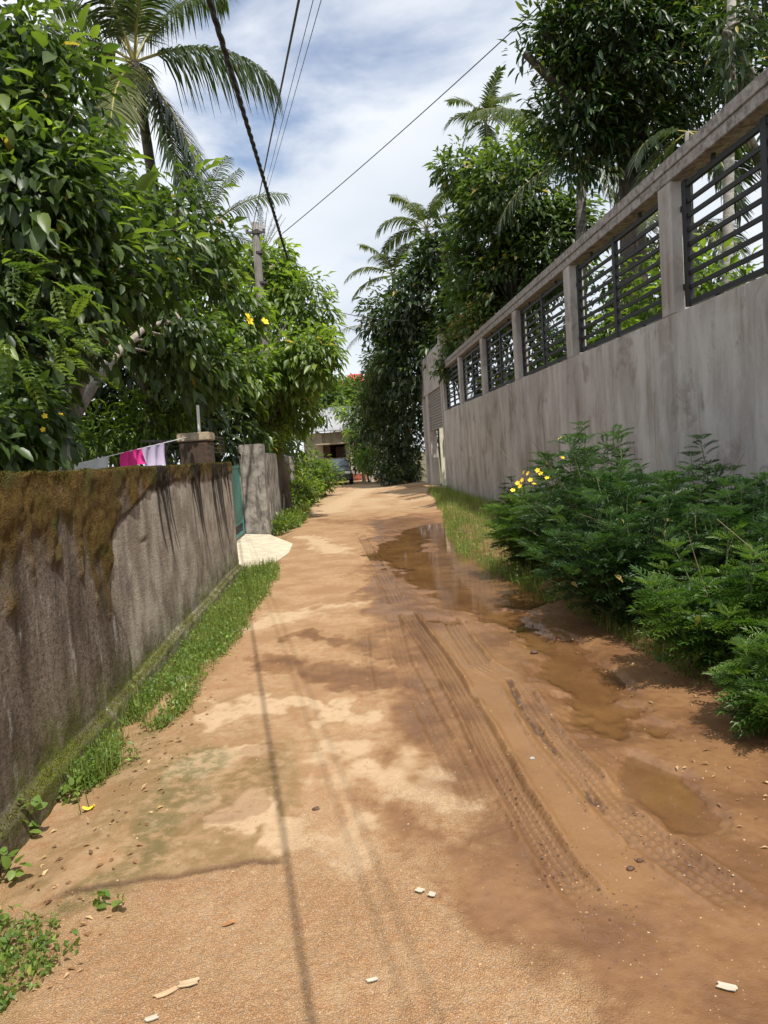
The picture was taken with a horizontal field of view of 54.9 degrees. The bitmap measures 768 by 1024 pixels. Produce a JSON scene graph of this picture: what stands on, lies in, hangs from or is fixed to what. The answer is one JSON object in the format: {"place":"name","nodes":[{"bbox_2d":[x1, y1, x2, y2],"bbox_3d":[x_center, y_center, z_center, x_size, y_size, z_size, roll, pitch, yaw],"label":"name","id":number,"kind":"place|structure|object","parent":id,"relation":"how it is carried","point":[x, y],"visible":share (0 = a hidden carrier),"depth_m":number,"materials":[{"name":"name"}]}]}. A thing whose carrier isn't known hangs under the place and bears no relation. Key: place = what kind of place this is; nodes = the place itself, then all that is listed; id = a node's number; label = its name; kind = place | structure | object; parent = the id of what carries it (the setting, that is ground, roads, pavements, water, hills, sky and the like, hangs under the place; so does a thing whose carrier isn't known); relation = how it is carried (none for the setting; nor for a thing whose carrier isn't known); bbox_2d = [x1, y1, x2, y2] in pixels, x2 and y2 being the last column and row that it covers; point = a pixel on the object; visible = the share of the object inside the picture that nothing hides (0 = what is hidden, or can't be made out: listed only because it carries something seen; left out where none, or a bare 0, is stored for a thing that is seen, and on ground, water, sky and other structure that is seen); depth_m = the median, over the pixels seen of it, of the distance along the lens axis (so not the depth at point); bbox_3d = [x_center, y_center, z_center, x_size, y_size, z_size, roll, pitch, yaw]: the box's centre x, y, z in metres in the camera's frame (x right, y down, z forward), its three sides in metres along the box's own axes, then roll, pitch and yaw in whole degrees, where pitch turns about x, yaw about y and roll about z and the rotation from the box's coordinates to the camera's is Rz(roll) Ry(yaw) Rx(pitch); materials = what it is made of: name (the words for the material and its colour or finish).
{"place":"outdoors","nodes":[
{"label":"outdoors","id":0,"kind":"place"},
{"bbox_2d":[206,0,288,260],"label":"overhead cable","id":1,"kind":"object","parent":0,"point":[215,20],"visible":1,"depth_m":9.10,"materials":[{"name":"black rubber"}]},
{"bbox_2d":[237,534,292,569],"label":"driveway slab","id":2,"kind":"structure","parent":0,"point":[254,547],"depth_m":13.30,"materials":[{"name":"concrete"}]},
{"bbox_2d":[231,465,244,538],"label":"garden gate","id":3,"kind":"structure","parent":2,"relation":"on","point":[237,497],"depth_m":14.92,"materials":[{"name":"teal metal"}]},
{"bbox_2d":[243,417,298,475],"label":"creeper bush","id":4,"kind":"object","parent":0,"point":[275,445],"visible":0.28,"depth_m":19.30,"materials":[{"name":"green plant"}]},
{"bbox_2d":[274,495,315,532],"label":"verge grass","id":5,"kind":"structure","parent":0,"point":[302,507],"depth_m":19.87,"materials":[{"name":"green plant"}]},
{"bbox_2d":[236,450,441,533],"bbox_3d":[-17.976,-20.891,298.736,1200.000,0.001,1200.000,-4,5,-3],"label":"ground","id":6,"kind":"structure","parent":0,"point":[424,472],"depth_m":55.61,"materials":[{"name":"soil"}]},
{"bbox_2d":[0,355,96,471],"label":"leafy shrub","id":7,"kind":"object","parent":6,"relation":"on","point":[22,431],"visible":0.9,"depth_m":5.70,"materials":[{"name":"green plant"}]},
{"bbox_2d":[0,0,235,470],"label":"broadleaf tree","id":8,"kind":"object","parent":6,"relation":"on","point":[59,289],"visible":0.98,"depth_m":6.40,"materials":[{"name":"green plant"}]},
{"bbox_2d":[0,462,242,875],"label":"garden wall","id":9,"kind":"structure","parent":6,"relation":"on","point":[112,579],"depth_m":4.54,"materials":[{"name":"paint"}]},
{"bbox_2d":[46,379,205,466],"bbox_3d":[-4.301,-0.662,12.524,2.740,3.327,1.998,-4,5,-3],"label":"garden shrub","id":10,"kind":"object","parent":6,"relation":"on","point":[132,440],"visible":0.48,"depth_m":12.26,"materials":[{"name":"green plant"}]},
{"bbox_2d":[1,89,257,444],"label":"garden tree","id":11,"kind":"object","parent":6,"relation":"on","point":[214,382],"visible":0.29,"depth_m":11.78,"materials":[{"name":"green plant"}]},
{"bbox_2d":[6,0,283,393],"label":"coconut palm","id":12,"kind":"object","parent":6,"relation":"on","point":[140,104],"visible":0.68,"depth_m":23.29,"materials":[{"name":"green plant"}]},
{"bbox_2d":[16,320,278,471],"bbox_3d":[-5.403,-2.026,15.444,6.070,5.770,6.178,-4,5,-3],"label":"undergrowth tree","id":13,"kind":"object","parent":6,"relation":"on","point":[213,424],"visible":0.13,"depth_m":14.43,"materials":[{"name":"green plant"}]},
{"bbox_2d":[176,405,214,463],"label":"gate pillar","id":14,"kind":"structure","parent":6,"relation":"on","point":[196,447],"depth_m":11.06,"materials":[{"name":"concrete"}]},
{"bbox_2d":[60,437,187,468],"bbox_3d":[-2.970,-0.763,8.953,0.011,0.391,4.322,-4,5,2],"label":"washing line","id":15,"kind":"object","parent":14,"relation":"attached to","point":[132,450],"visible":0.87,"depth_m":8.68,"materials":[{"name":"white fabric"}]},
{"bbox_2d":[74,456,108,469],"bbox_3d":[-2.986,-0.421,7.592,0.097,0.309,0.897,-4,5,2],"label":"towel","id":16,"kind":"object","parent":15,"relation":"hanging from","point":[102,462],"visible":0.37,"depth_m":7.68,"materials":[{"name":"fabric"}]},
{"bbox_2d":[120,448,145,465],"bbox_3d":[-2.966,-0.630,8.706,0.097,0.251,0.657,-4,5,2],"label":"pink garment","id":17,"kind":"object","parent":15,"relation":"hanging from","point":[133,457],"visible":0.9,"depth_m":8.70,"materials":[{"name":"fabric"}]},
{"bbox_2d":[142,443,164,465],"bbox_3d":[-2.948,-0.718,9.478,0.095,0.355,0.840,-4,5,2],"label":"lavender garment","id":18,"kind":"object","parent":15,"relation":"hanging from","point":[153,455],"visible":0.94,"depth_m":9.43,"materials":[{"name":"fabric"}]},
{"bbox_2d":[141,440,179,465],"bbox_3d":[-3.378,-0.831,11.219,0.580,0.557,0.062,-5,5,-7],"label":"iron grille","id":19,"kind":"object","parent":14,"relation":"attached to","point":[166,446],"visible":0.55,"depth_m":11.21,"materials":[{"name":"black metal"}]},
{"bbox_2d":[214,436,224,453],"bbox_3d":[-2.764,-1.105,12.240,0.030,0.295,1.365,-4,5,-3],"label":"iron grille","id":20,"kind":"object","parent":14,"relation":"attached to","point":[222,444],"visible":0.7,"depth_m":12.67,"materials":[{"name":"black metal"}]},
{"bbox_2d":[137,155,291,317],"bbox_3d":[-6.643,-6.742,30.128,6.356,12.982,3.542,-1,5,33],"label":"coconut palm","id":21,"kind":"object","parent":6,"relation":"on","point":[218,196],"visible":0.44,"depth_m":28.93,"materials":[{"name":"green plant"}]},
{"bbox_2d":[238,444,271,534],"bbox_3d":[-2.794,-0.427,16.084,0.500,2.080,0.580,-4,5,-3],"label":"gate post","id":22,"kind":"object","parent":6,"relation":"on","point":[255,493],"visible":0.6,"depth_m":15.80,"materials":[{"name":"concrete"}]},
{"bbox_2d":[243,208,284,332],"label":"fan topped palm","id":23,"kind":"object","parent":6,"relation":"on","point":[264,234],"visible":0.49,"depth_m":26.07,"materials":[{"name":"green plant"}]},
{"bbox_2d":[185,228,350,526],"bbox_3d":[-3.186,-3.922,20.064,4.635,8.509,7.966,-4,5,-3],"label":"roadside tree","id":24,"kind":"object","parent":6,"relation":"on","point":[289,374],"visible":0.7,"depth_m":18.72,"materials":[{"name":"green plant"}]},
{"bbox_2d":[265,453,280,534],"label":"side wall","id":25,"kind":"structure","parent":6,"relation":"on","point":[273,483],"depth_m":17.37,"materials":[{"name":"concrete"}]},
{"bbox_2d":[219,391,332,483],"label":"hedge tree","id":26,"kind":"object","parent":6,"relation":"on","point":[290,448],"visible":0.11,"depth_m":30.17,"materials":[{"name":"green plant"}]},
{"bbox_2d":[271,494,308,535],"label":"roadside weeds","id":27,"kind":"object","parent":6,"relation":"on","point":[279,520],"visible":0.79,"depth_m":17.16,"materials":[{"name":"green plant"}]},
{"bbox_2d":[279,456,300,512],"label":"compound wall","id":28,"kind":"structure","parent":6,"relation":"on","point":[290,464],"depth_m":27.57,"materials":[{"name":"concrete"}]},
{"bbox_2d":[289,472,326,507],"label":"roadside shrub","id":29,"kind":"object","parent":6,"relation":"on","point":[298,492],"visible":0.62,"depth_m":24.85,"materials":[{"name":"green plant"}]},
{"bbox_2d":[291,446,347,498],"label":"roadside shrub","id":30,"kind":"object","parent":6,"relation":"on","point":[320,470],"visible":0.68,"depth_m":29.36,"materials":[{"name":"green plant"}]},
{"bbox_2d":[305,360,360,432],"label":"tree","id":31,"kind":"object","parent":6,"relation":"on","point":[343,391],"visible":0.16,"depth_m":56.12,"materials":[{"name":"green plant"}]},
{"bbox_2d":[298,406,387,481],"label":"house","id":32,"kind":"structure","parent":6,"relation":"on","point":[331,443],"depth_m":47.52,"materials":[{"name":"paint"}]},
{"bbox_2d":[323,445,345,481],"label":"door","id":33,"kind":"structure","parent":32,"relation":"in","point":[340,452],"depth_m":48.33,"materials":[{"name":"brown wood"}]},
{"bbox_2d":[328,395,382,482],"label":"tree","id":34,"kind":"object","parent":6,"relation":"on","point":[362,461],"visible":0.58,"depth_m":40.86,"materials":[{"name":"green plant"}]},
{"bbox_2d":[351,457,366,480],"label":"compound wall","id":35,"kind":"structure","parent":6,"relation":"on","point":[356,476],"depth_m":46.33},
{"bbox_2d":[332,374,394,467],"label":"house","id":36,"kind":"structure","parent":6,"relation":"on","point":[369,388],"depth_m":72.32,"materials":[{"name":"paint"}]},
{"bbox_2d":[337,311,392,474],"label":"coconut palm","id":37,"kind":"object","parent":6,"relation":"on","point":[351,342],"visible":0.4,"depth_m":39.50,"materials":[{"name":"green plant"}]},
{"bbox_2d":[336,372,396,425],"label":"tree","id":38,"kind":"object","parent":6,"relation":"on","point":[354,387],"visible":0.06,"depth_m":60.21,"materials":[{"name":"green plant"}]},
{"bbox_2d":[343,238,419,459],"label":"coconut palm","id":39,"kind":"object","parent":6,"relation":"on","point":[397,259],"visible":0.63,"depth_m":46.59,"materials":[{"name":"green plant"}]},
{"bbox_2d":[354,345,411,468],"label":"tree","id":40,"kind":"object","parent":6,"relation":"on","point":[375,391],"visible":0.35,"depth_m":35.51,"materials":[{"name":"green plant"}]},
{"bbox_2d":[342,423,426,486],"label":"shrub clump","id":41,"kind":"object","parent":6,"relation":"on","point":[413,469],"visible":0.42,"depth_m":35.53,"materials":[{"name":"green plant"}]},
{"bbox_2d":[343,340,452,485],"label":"shade tree","id":42,"kind":"object","parent":6,"relation":"on","point":[393,419],"visible":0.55,"depth_m":35.50,"materials":[{"name":"green plant"}]},
{"bbox_2d":[375,191,469,312],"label":"coconut palm","id":43,"kind":"object","parent":6,"relation":"on","point":[416,209],"visible":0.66,"depth_m":45.25,"materials":[{"name":"green plant"}]},
{"bbox_2d":[351,205,511,474],"bbox_3d":[2.555,-7.104,32.342,5.422,12.133,10.033,-7,5,-31],"label":"overhanging tree","id":44,"kind":"object","parent":6,"relation":"on","point":[417,331],"visible":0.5,"depth_m":32.12,"materials":[{"name":"green plant"}]},
{"bbox_2d":[304,302,406,320],"bbox_3d":[-0.201,-7.310,27.064,0.023,1.666,13.916,-3,5,18],"label":"service wire","id":45,"kind":"object","parent":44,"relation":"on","point":[359,316],"visible":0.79,"depth_m":25.48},
{"bbox_2d":[420,334,448,486],"bbox_3d":[3.117,-3.817,30.023,2.340,5.820,6.435,-4,5,-3],"label":"gateway","id":46,"kind":"object","parent":6,"relation":"on","point":[432,408],"visible":0.47,"depth_m":30.44,"materials":[{"name":"paint"}]},
{"bbox_2d":[428,339,471,401],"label":"creeper bush","id":47,"kind":"object","parent":6,"relation":"on","point":[441,370],"visible":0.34,"depth_m":25.75,"materials":[{"name":"green plant"}]},
{"bbox_2d":[434,289,501,396],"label":"flowering bush","id":48,"kind":"object","parent":6,"relation":"on","point":[461,332],"visible":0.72,"depth_m":23.75,"materials":[{"name":"green plant"}]},
{"bbox_2d":[441,65,518,381],"bbox_3d":[4.470,-9.057,29.700,3.365,16.105,3.245,-8,6,-39],"label":"areca palm","id":49,"kind":"object","parent":6,"relation":"on","point":[493,99],"visible":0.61,"depth_m":28.75,"materials":[{"name":"green plant"}]},
{"bbox_2d":[455,305,566,398],"bbox_3d":[4.459,-3.505,23.882,4.056,5.950,4.629,-4,5,-3],"label":"yard bush","id":50,"kind":"object","parent":6,"relation":"on","point":[509,377],"visible":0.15,"depth_m":23.38,"materials":[{"name":"green plant"}]},
{"bbox_2d":[422,121,610,340],"bbox_3d":[4.464,-6.598,23.976,6.243,12.098,4.617,-1,5,31],"label":"leafy tree","id":51,"kind":"object","parent":6,"relation":"on","point":[509,266],"visible":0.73,"depth_m":23.02,"materials":[{"name":"green plant"}]},
{"bbox_2d":[464,106,658,339],"bbox_3d":[5.560,-5.886,20.581,6.236,11.129,2.897,-4,5,-3],"label":"coconut palm","id":52,"kind":"object","parent":6,"relation":"on","point":[508,113],"visible":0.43,"depth_m":20.44,"materials":[{"name":"green plant"}]},
{"bbox_2d":[512,268,659,378],"bbox_3d":[4.900,-3.107,18.427,3.862,5.970,6.434,-4,5,-3],"label":"yard bush","id":53,"kind":"object","parent":6,"relation":"on","point":[558,337],"visible":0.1,"depth_m":18.05,"materials":[{"name":"green plant"}]},
{"bbox_2d":[441,67,767,517],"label":"boundary wall","id":54,"kind":"structure","parent":6,"relation":"on","point":[676,374],"depth_m":9.09,"materials":[{"name":"grey concrete"}]},
{"bbox_2d":[498,0,763,334],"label":"mango tree","id":55,"kind":"object","parent":6,"relation":"on","point":[612,107],"visible":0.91,"depth_m":15.64,"materials":[{"name":"green plant"}]},
{"bbox_2d":[527,223,753,367],"bbox_3d":[8.191,-4.973,24.230,6.507,8.306,10.666,-4,5,-3],"label":"yard tree","id":56,"kind":"object","parent":6,"relation":"on","point":[717,279],"visible":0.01,"depth_m":22.42,"materials":[{"name":"green plant"}]},
{"bbox_2d":[586,230,764,348],"bbox_3d":[5.027,-2.425,13.215,2.760,5.428,5.748,-3,5,13],"label":"yard bush","id":57,"kind":"object","parent":6,"relation":"on","point":[654,311],"visible":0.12,"depth_m":12.18,"materials":[{"name":"green plant"}]},
{"bbox_2d":[616,0,735,283],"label":"areca palm","id":58,"kind":"object","parent":6,"relation":"on","point":[728,195],"visible":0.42,"depth_m":11.95,"materials":[{"name":"green plant"}]},
{"bbox_2d":[630,211,752,297],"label":"areca palm","id":59,"kind":"object","parent":6,"relation":"on","point":[710,237],"visible":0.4,"depth_m":12.91,"materials":[{"name":"green plant"}]},
{"bbox_2d":[626,127,760,226],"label":"areca palm","id":60,"kind":"object","parent":6,"relation":"on","point":[717,170],"visible":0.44,"depth_m":13.44,"materials":[{"name":"green plant"}]},
{"bbox_2d":[656,471,767,614],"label":"flowering shrub","id":61,"kind":"object","parent":6,"relation":"on","point":[731,515],"visible":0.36,"depth_m":5.29,"materials":[{"name":"green plant"}]},
{"bbox_2d":[681,0,767,171],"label":"corner tree","id":62,"kind":"object","parent":6,"relation":"on","point":[754,25],"visible":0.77,"depth_m":11.27,"materials":[{"name":"green plant"}]},
{"bbox_2d":[0,480,767,1023],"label":"dirt lane","id":63,"kind":"structure","parent":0,"point":[340,592],"depth_m":3.13,"materials":[{"name":"soil"}]},
{"bbox_2d":[0,846,32,882],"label":"seedling","id":64,"kind":"object","parent":63,"relation":"on","point":[6,861],"visible":1,"depth_m":3.04,"materials":[{"name":"green plant"}]},
{"bbox_2d":[18,793,47,833],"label":"seedling","id":65,"kind":"object","parent":63,"relation":"on","point":[37,803],"visible":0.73,"depth_m":3.41,"materials":[{"name":"green plant"}]},
{"bbox_2d":[0,904,79,1013],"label":"verge weeds","id":66,"kind":"object","parent":63,"relation":"on","point":[41,943],"visible":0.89,"depth_m":2.48,"materials":[{"name":"green plant"}]},
{"bbox_2d":[56,776,81,805],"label":"seedling","id":67,"kind":"object","parent":63,"relation":"on","point":[71,783],"visible":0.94,"depth_m":3.76,"materials":[{"name":"green plant"}]},
{"bbox_2d":[92,889,125,908],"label":"seedling","id":68,"kind":"object","parent":63,"relation":"on","point":[104,893],"visible":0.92,"depth_m":2.73,"materials":[{"name":"green plant"}]},
{"bbox_2d":[144,1014,158,1021],"bbox_3d":[-0.676,1.472,2.152,0.040,0.004,0.020,-6,5,-21],"label":"paper scrap","id":69,"kind":"object","parent":63,"relation":"on","point":[151,1018],"visible":1,"depth_m":2.15,"materials":[{"name":"white paper"}]},
{"bbox_2d":[153,985,178,998],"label":"dry leaf","id":70,"kind":"object","parent":63,"relation":"on","point":[164,993],"visible":1,"depth_m":2.26,"materials":[{"name":"beige plant"}]},
{"bbox_2d":[59,560,281,814],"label":"verge grass","id":71,"kind":"structure","parent":63,"relation":"on","point":[208,631],"depth_m":5.43,"materials":[{"name":"green plant"}]},
{"bbox_2d":[177,977,199,987],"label":"dry leaf","id":72,"kind":"object","parent":63,"relation":"on","point":[188,982],"visible":1,"depth_m":2.29,"materials":[{"name":"beige plant"}]},
{"bbox_2d":[222,919,234,925],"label":"dry leaf","id":73,"kind":"object","parent":63,"relation":"on","point":[229,922],"visible":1,"depth_m":2.58,"materials":[{"name":"orange plant"}]},
{"bbox_2d":[232,556,280,582],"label":"verge grass","id":74,"kind":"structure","parent":63,"relation":"on","point":[253,566],"depth_m":10.33,"materials":[{"name":"green plant"}]},
{"bbox_2d":[245,222,292,513],"bbox_3d":[-3.105,-3.758,20.224,0.706,8.113,0.294,-4,5,-3],"label":"utility pole","id":75,"kind":"object","parent":63,"relation":"on","point":[284,486],"visible":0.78,"depth_m":20.02,"materials":[{"name":"concrete"}]},
{"bbox_2d":[253,0,299,224],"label":"overhead wire","id":76,"kind":"object","parent":75,"relation":"attached to","point":[291,35],"visible":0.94,"depth_m":7.30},
{"bbox_2d":[256,0,313,222],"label":"overhead wire","id":77,"kind":"object","parent":75,"relation":"attached to","point":[290,89],"visible":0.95,"depth_m":8.77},
{"bbox_2d":[258,1,320,222],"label":"overhead wire","id":78,"kind":"object","parent":75,"relation":"attached to","point":[295,91],"visible":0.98,"depth_m":8.89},
{"bbox_2d":[321,457,353,483],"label":"parked car","id":79,"kind":"object","parent":63,"relation":"on","point":[343,463],"visible":0.45,"depth_m":41.07,"materials":[{"name":"paint"}]},
{"bbox_2d":[365,976,377,982],"bbox_3d":[-0.037,1.427,2.256,0.038,0.004,0.016,-5,5,-18],"label":"paper scrap","id":80,"kind":"object","parent":63,"relation":"on","point":[372,979],"visible":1,"depth_m":2.25,"materials":[{"name":"white paper"}]},
{"bbox_2d":[0,552,767,1000],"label":"leaf litter","id":81,"kind":"object","parent":63,"relation":"on","point":[162,806],"visible":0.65,"depth_m":3.15,"materials":[{"name":"brown plant"}]},
{"bbox_2d":[494,476,532,515],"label":"flowering shrub","id":82,"kind":"object","parent":63,"relation":"on","point":[508,492],"visible":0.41,"depth_m":14.40,"materials":[{"name":"green plant"}]},
{"bbox_2d":[478,437,564,572],"bbox_3d":[1.843,-0.075,9.045,1.360,1.631,1.560,-4,5,-3],"label":"flowering shrub","id":83,"kind":"object","parent":63,"relation":"on","point":[507,534],"visible":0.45,"depth_m":8.91,"materials":[{"name":"green plant"}]},
{"bbox_2d":[368,522,694,811],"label":"puddle water","id":84,"kind":"structure","parent":63,"relation":"on","point":[488,590],"depth_m":7.94,"materials":[{"name":"brown liquid"}]},
{"bbox_2d":[409,621,723,986],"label":"mud crumbs","id":85,"kind":"object","parent":63,"relation":"on","point":[609,919],"visible":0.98,"depth_m":2.79,"materials":[{"name":"brown soil"}]},
{"bbox_2d":[490,421,654,575],"bbox_3d":[2.288,-0.143,8.204,1.823,1.745,1.655,-5,5,-16],"label":"flowering shrub","id":86,"kind":"object","parent":63,"relation":"on","point":[618,456],"visible":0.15,"depth_m":8.20,"materials":[{"name":"green plant"}]},
{"bbox_2d":[511,425,739,600],"bbox_3d":[2.068,0.007,7.162,1.994,1.712,1.797,-7,5,-33],"label":"flowering shrub","id":87,"kind":"object","parent":63,"relation":"on","point":[546,523],"visible":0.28,"depth_m":7.09,"materials":[{"name":"green plant"}]},
{"bbox_2d":[526,468,732,629],"bbox_3d":[2.178,0.294,6.169,2.089,1.340,1.837,-4,5,-3],"label":"flowering shrub","id":88,"kind":"object","parent":63,"relation":"on","point":[616,586],"visible":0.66,"depth_m":5.93,"materials":[{"name":"green plant"}]},
{"bbox_2d":[627,522,767,674],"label":"flowering shrub","id":89,"kind":"object","parent":63,"relation":"on","point":[689,611],"visible":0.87,"depth_m":4.64,"materials":[{"name":"green plant"}]},
{"bbox_2d":[638,433,767,548],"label":"flowering shrub","id":90,"kind":"object","parent":63,"relation":"on","point":[703,489],"visible":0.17,"depth_m":6.47,"materials":[{"name":"green plant"}]},
{"bbox_2d":[716,981,737,990],"bbox_3d":[0.984,1.361,2.120,0.055,0.005,0.028,-2,5,27],"label":"paper scrap","id":91,"kind":"object","parent":63,"relation":"on","point":[727,986],"visible":1,"depth_m":2.12,"materials":[{"name":"white paper"}]},
{"bbox_2d":[702,617,767,739],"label":"flowering shrub","id":92,"kind":"object","parent":63,"relation":"on","point":[748,685],"visible":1,"depth_m":3.84,"materials":[{"name":"green plant"}]},
{"bbox_2d":[717,516,767,618],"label":"flowering shrub","id":93,"kind":"object","parent":63,"relation":"on","point":[755,563],"visible":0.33,"depth_m":4.75,"materials":[{"name":"green plant"}]},
{"bbox_2d":[0,0,767,466],"label":"sky","id":94,"kind":"structure","parent":0,"point":[370,68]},
{"bbox_2d":[282,0,545,233],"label":"service wire","id":95,"kind":"object","parent":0,"point":[424,110],"visible":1,"depth_m":14.64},
{"bbox_2d":[427,484,559,585],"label":"bank grass","id":96,"kind":"structure","parent":0,"point":[461,520],"depth_m":14.23,"materials":[{"name":"green plant"}]},
{"bbox_2d":[516,567,763,726],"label":"bank grass","id":97,"kind":"structure","parent":0,"point":[609,622],"depth_m":5.79,"materials":[{"name":"green plant"}]},
{"bbox_2d":[712,266,754,297],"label":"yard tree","id":98,"kind":"object","parent":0,"point":[743,271],"depth_m":16.36,"materials":[{"name":"green plant"}]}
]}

